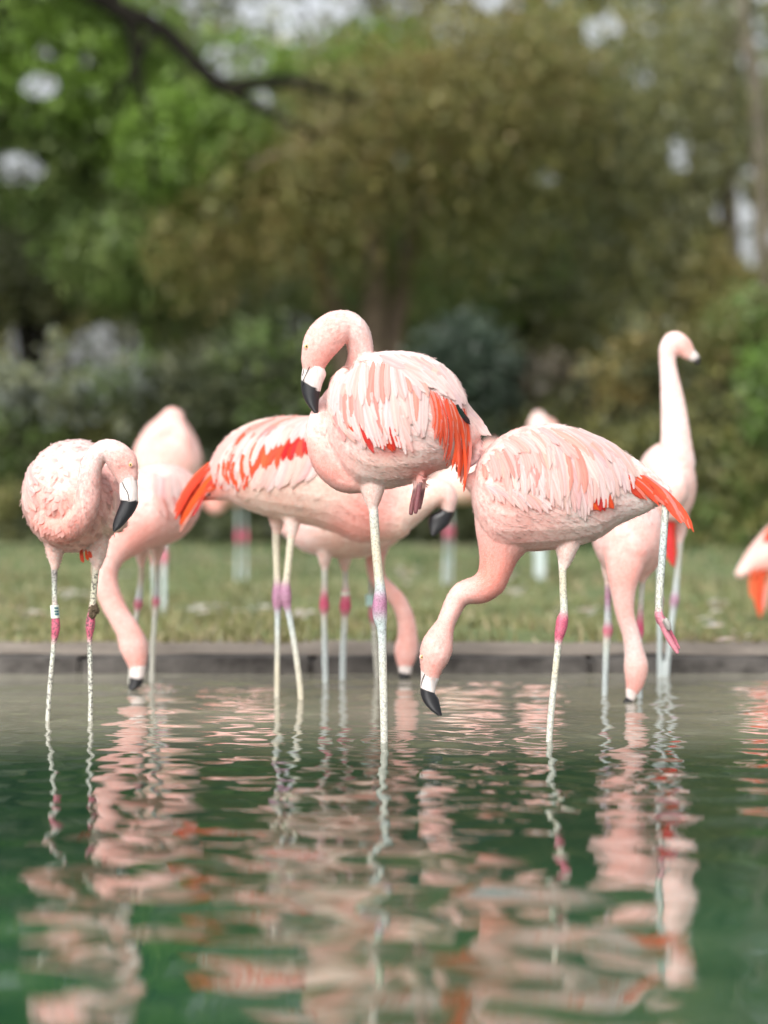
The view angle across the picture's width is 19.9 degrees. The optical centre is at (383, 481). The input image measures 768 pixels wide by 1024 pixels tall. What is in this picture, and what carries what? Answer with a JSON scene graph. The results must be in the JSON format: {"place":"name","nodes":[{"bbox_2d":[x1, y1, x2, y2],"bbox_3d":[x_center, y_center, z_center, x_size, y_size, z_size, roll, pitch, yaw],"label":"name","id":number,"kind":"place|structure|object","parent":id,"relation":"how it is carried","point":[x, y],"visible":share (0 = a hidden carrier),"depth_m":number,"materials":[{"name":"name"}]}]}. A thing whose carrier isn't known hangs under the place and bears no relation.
{"place":"outdoors","nodes":[
{"label":"outdoors","id":0,"kind":"place"},
{"bbox_2d":[0,673,767,1023],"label":"water","id":1,"kind":"structure","parent":0,"point":[206,849],"depth_m":3.67,"materials":[{"name":"green liquid"}]},
{"bbox_2d":[20,439,138,720],"bbox_3d":[-0.819,0.282,5.803,0.294,0.792,0.697,0,0,-10],"label":"flamingo","id":2,"kind":"object","parent":1,"relation":"on","point":[80,496],"visible":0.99,"depth_m":5.55,"materials":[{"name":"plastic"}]},
{"bbox_2d":[91,463,202,690],"bbox_3d":[-0.685,0.304,6.706,0.251,0.727,0.535,0,0,16],"label":"flamingo","id":3,"kind":"object","parent":1,"relation":"on","point":[153,526],"visible":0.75,"depth_m":6.52},
{"bbox_2d":[174,414,457,699],"bbox_3d":[-0.194,0.251,6.266,0.810,0.887,0.306,0,0,0],"label":"flamingo","id":4,"kind":"object","parent":1,"relation":"on","point":[262,467],"visible":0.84,"depth_m":6.19},
{"bbox_2d":[281,524,400,682],"bbox_3d":[-0.118,0.296,6.783,0.419,0.744,0.226,0,0,-23],"label":"flamingo","id":5,"kind":"object","parent":1,"relation":"on","point":[325,546],"visible":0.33,"depth_m":6.76,"materials":[{"name":"plastic"}]},
{"bbox_2d":[365,548,418,678],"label":"flamingo","id":6,"kind":"object","parent":1,"relation":"on","point":[406,649],"visible":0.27,"depth_m":6.86,"materials":[{"name":"plastic"}]},
{"bbox_2d":[301,310,490,741],"bbox_3d":[0.029,0.135,5.238,0.455,1.094,0.257,0,0,0],"label":"flamingo","id":7,"kind":"object","parent":1,"relation":"on","point":[377,424],"visible":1,"depth_m":5.18},
{"bbox_2d":[419,423,693,741],"bbox_3d":[0.412,0.267,5.257,0.656,0.822,0.257,0,0,0],"label":"flamingo","id":8,"kind":"object","parent":1,"relation":"on","point":[564,492],"visible":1,"depth_m":5.19},
{"bbox_2d":[592,507,660,702],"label":"flamingo","id":9,"kind":"object","parent":1,"relation":"on","point":[627,553],"visible":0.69,"depth_m":6.13},
{"bbox_2d":[640,331,699,675],"bbox_3d":[0.903,0.098,7.069,0.197,1.146,0.534,0,0,0],"label":"flamingo","id":10,"kind":"object","parent":1,"relation":"on","point":[669,459],"visible":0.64,"depth_m":6.90},
{"bbox_2d":[0,510,767,643],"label":"ground","id":11,"kind":"structure","parent":0,"point":[526,633],"depth_m":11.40,"materials":[{"name":"green plant"}]},
{"bbox_2d":[0,476,42,543],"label":"shrub","id":12,"kind":"object","parent":11,"relation":"on","point":[11,514],"visible":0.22,"depth_m":17.75,"materials":[{"name":"green plant"}]},
{"bbox_2d":[0,315,168,499],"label":"shrub","id":13,"kind":"object","parent":11,"relation":"on","point":[88,382],"visible":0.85,"depth_m":18.24,"materials":[{"name":"green plant"}]},
{"bbox_2d":[0,186,251,471],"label":"broadleaf tree","id":14,"kind":"object","parent":11,"relation":"on","point":[22,292],"visible":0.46,"depth_m":30.03,"materials":[{"name":"green plant"}]},
{"bbox_2d":[133,407,202,614],"bbox_3d":[-0.898,0.124,9.098,0.298,0.871,0.299,0,0,0],"label":"flamingo","id":15,"kind":"object","parent":11,"relation":"on","point":[167,436],"visible":0.4,"depth_m":9.00},
{"bbox_2d":[99,340,267,538],"bbox_3d":[-1.744,-0.315,18.793,1.425,1.804,2.115,0,0,32],"label":"shrub","id":16,"kind":"object","parent":11,"relation":"on","point":[203,404],"visible":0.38,"depth_m":18.64,"materials":[{"name":"green plant"}]},
{"bbox_2d":[204,500,247,580],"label":"flamingo","id":17,"kind":"object","parent":11,"relation":"on","point":[215,506],"visible":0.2,"depth_m":12.39},
{"bbox_2d":[0,0,465,336],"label":"broadleaf tree","id":18,"kind":"object","parent":11,"relation":"on","point":[118,71],"visible":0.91,"depth_m":25.59,"materials":[{"name":"green plant"}]},
{"bbox_2d":[194,305,344,457],"bbox_3d":[-1.031,-0.507,19.320,1.480,2.162,2.156,0,0,0],"label":"shrub","id":19,"kind":"object","parent":11,"relation":"on","point":[264,367],"visible":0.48,"depth_m":19.01,"materials":[{"name":"green plant"}]},
{"bbox_2d":[186,474,476,545],"bbox_3d":[-0.316,0.214,18.033,2.721,0.788,1.347,0,0,0],"label":"shrub","id":20,"kind":"object","parent":11,"relation":"on","point":[258,525],"visible":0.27,"depth_m":17.76,"materials":[{"name":"green plant"}]},
{"bbox_2d":[0,655,767,673],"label":"kerb","id":21,"kind":"structure","parent":11,"relation":"on","point":[364,664],"depth_m":7.07,"materials":[{"name":"concrete"}]},
{"bbox_2d":[0,0,767,495],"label":"wood","id":22,"kind":"object","parent":11,"relation":"on","point":[96,434],"visible":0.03,"depth_m":41.19,"materials":[{"name":"green plant"}]},
{"bbox_2d":[16,567,751,640],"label":"shed feathers","id":23,"kind":"object","parent":11,"relation":"on","point":[297,611],"visible":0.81,"depth_m":8.97},
{"bbox_2d":[137,0,644,374],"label":"tree","id":24,"kind":"object","parent":11,"relation":"on","point":[369,180],"visible":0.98,"depth_m":25.54,"materials":[{"name":"green plant"}]},
{"bbox_2d":[170,135,701,425],"bbox_3d":[0.653,-2.204,31.857,8.210,5.853,4.331,0,0,0],"label":"broadleaf tree","id":25,"kind":"object","parent":11,"relation":"on","point":[536,327],"visible":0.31,"depth_m":31.25,"materials":[{"name":"green plant"}]},
{"bbox_2d":[431,439,494,584],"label":"flamingo","id":26,"kind":"object","parent":11,"relation":"on","point":[451,477],"visible":0.18,"depth_m":11.76},
{"bbox_2d":[399,294,537,540],"bbox_3d":[0.643,-0.523,18.455,1.304,2.194,1.783,0,0,-14],"label":"shrub","id":27,"kind":"object","parent":11,"relation":"on","point":[474,363],"visible":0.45,"depth_m":18.16,"materials":[{"name":"green plant"}]},
{"bbox_2d":[528,411,554,579],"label":"flamingo","id":28,"kind":"object","parent":11,"relation":"on","point":[538,417],"visible":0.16,"depth_m":12.09},
{"bbox_2d":[498,344,632,443],"bbox_3d":[1.546,-0.309,18.659,1.272,1.766,1.841,0,0,0],"label":"shrub","id":29,"kind":"object","parent":11,"relation":"on","point":[572,408],"visible":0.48,"depth_m":18.41,"materials":[{"name":"green plant"}]},
{"bbox_2d":[490,0,767,446],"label":"slender tree","id":30,"kind":"object","parent":11,"relation":"on","point":[700,268],"visible":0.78,"depth_m":27.57,"materials":[{"name":"green plant"}]},
{"bbox_2d":[571,303,720,514],"bbox_3d":[2.230,-0.463,18.320,1.358,2.074,2.070,0,0,0],"label":"shrub","id":31,"kind":"object","parent":11,"relation":"on","point":[638,377],"visible":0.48,"depth_m":18.16,"materials":[{"name":"green plant"}]},
{"bbox_2d":[643,380,767,549],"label":"shrub","id":32,"kind":"object","parent":11,"relation":"on","point":[711,513],"visible":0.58,"depth_m":17.01,"materials":[{"name":"green plant"}]},
{"bbox_2d":[697,273,767,538],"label":"shrub","id":33,"kind":"object","parent":11,"relation":"on","point":[750,321],"visible":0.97,"depth_m":16.73,"materials":[{"name":"green plant"}]},
{"bbox_2d":[735,527,767,617],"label":"flamingo","id":34,"kind":"object","parent":11,"relation":"on","point":[753,564],"visible":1,"depth_m":8.66},
{"bbox_2d":[0,638,767,654],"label":"bank earth","id":35,"kind":"structure","parent":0,"point":[363,647],"depth_m":7.35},
{"bbox_2d":[0,0,767,659],"label":"sky","id":36,"kind":"structure","parent":0,"point":[316,7],"materials":[{"name":"white"}]}
]}

